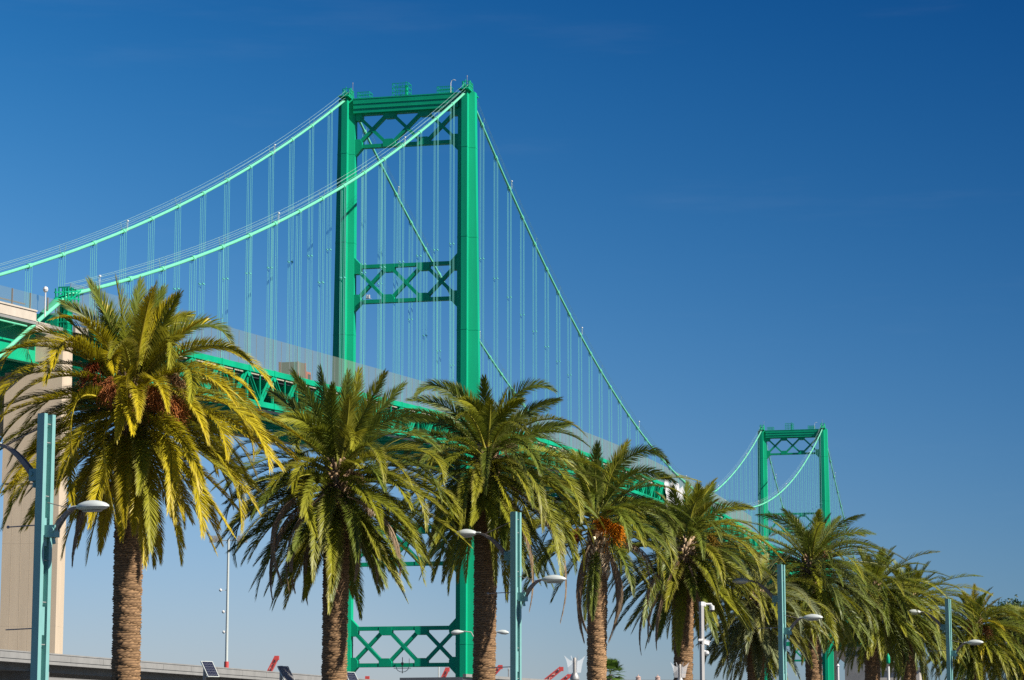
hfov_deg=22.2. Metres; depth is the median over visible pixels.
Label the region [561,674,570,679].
harbour crane
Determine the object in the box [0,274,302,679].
date palm
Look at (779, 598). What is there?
street lamp
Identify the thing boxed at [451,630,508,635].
cobra street light
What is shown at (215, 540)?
light mast
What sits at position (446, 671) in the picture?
harbour crane
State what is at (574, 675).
petal lamp
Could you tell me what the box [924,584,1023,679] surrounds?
date palm
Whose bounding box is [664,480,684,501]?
containment tarp
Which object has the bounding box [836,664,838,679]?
post
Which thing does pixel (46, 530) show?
street lamp
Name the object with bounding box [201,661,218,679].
solar panel
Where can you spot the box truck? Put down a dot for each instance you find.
(284, 368)
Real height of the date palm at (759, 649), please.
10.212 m
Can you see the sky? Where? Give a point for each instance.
(752, 214)
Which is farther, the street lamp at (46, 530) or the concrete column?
the concrete column
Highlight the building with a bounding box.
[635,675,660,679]
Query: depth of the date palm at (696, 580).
100.83 m
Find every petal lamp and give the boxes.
[570,657,579,679]
[677,664,682,679]
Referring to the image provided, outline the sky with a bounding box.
[0,0,1023,679]
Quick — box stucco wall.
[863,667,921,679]
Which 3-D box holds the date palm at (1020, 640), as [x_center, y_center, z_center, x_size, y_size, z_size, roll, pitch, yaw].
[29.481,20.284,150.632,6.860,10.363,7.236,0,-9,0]
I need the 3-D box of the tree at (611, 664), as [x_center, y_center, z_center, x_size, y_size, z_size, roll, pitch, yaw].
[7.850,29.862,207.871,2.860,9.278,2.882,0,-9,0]
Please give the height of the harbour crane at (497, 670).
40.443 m
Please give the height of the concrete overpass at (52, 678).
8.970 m
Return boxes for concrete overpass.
[0,649,371,679]
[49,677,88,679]
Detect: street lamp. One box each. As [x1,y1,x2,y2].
[0,413,108,679]
[455,511,565,679]
[732,564,822,679]
[908,599,983,679]
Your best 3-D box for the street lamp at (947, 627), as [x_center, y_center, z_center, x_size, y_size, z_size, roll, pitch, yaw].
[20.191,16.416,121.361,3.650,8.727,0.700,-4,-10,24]
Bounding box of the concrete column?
[844,647,864,679]
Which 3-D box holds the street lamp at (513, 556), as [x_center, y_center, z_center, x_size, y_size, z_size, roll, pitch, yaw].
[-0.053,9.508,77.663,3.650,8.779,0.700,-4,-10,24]
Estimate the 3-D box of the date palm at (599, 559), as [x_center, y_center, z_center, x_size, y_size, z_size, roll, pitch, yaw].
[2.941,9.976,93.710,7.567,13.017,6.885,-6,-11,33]
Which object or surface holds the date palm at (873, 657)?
on the promenade
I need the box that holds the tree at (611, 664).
[606,657,624,679]
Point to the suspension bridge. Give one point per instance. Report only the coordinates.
(18, 543)
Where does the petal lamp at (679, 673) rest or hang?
on the promenade
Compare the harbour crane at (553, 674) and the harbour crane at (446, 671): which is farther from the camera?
the harbour crane at (446, 671)
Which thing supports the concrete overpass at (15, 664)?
on the ground
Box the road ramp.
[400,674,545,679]
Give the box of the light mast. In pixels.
[209,536,247,667]
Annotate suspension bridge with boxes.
[0,75,895,679]
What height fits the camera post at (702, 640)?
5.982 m
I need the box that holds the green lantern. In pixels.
[886,654,889,679]
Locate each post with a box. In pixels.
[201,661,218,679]
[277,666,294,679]
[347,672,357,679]
[698,602,713,679]
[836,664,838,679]
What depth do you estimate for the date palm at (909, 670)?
128.69 m
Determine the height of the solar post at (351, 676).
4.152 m
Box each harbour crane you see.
[267,656,278,670]
[441,667,449,676]
[495,665,502,673]
[545,667,563,679]
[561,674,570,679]
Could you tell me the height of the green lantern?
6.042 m
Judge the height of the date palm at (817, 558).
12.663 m
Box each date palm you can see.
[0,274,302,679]
[206,363,469,679]
[366,374,621,679]
[509,438,702,679]
[607,478,784,679]
[693,550,837,679]
[728,508,907,679]
[822,546,951,679]
[838,560,992,679]
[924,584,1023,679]
[983,603,1023,679]
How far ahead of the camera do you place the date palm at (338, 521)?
75.40 m
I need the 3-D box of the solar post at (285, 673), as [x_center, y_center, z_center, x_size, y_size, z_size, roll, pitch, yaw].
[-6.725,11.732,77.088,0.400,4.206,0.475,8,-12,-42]
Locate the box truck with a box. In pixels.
[279,362,310,379]
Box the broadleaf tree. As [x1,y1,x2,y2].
[982,594,1023,643]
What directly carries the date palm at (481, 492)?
on the promenade

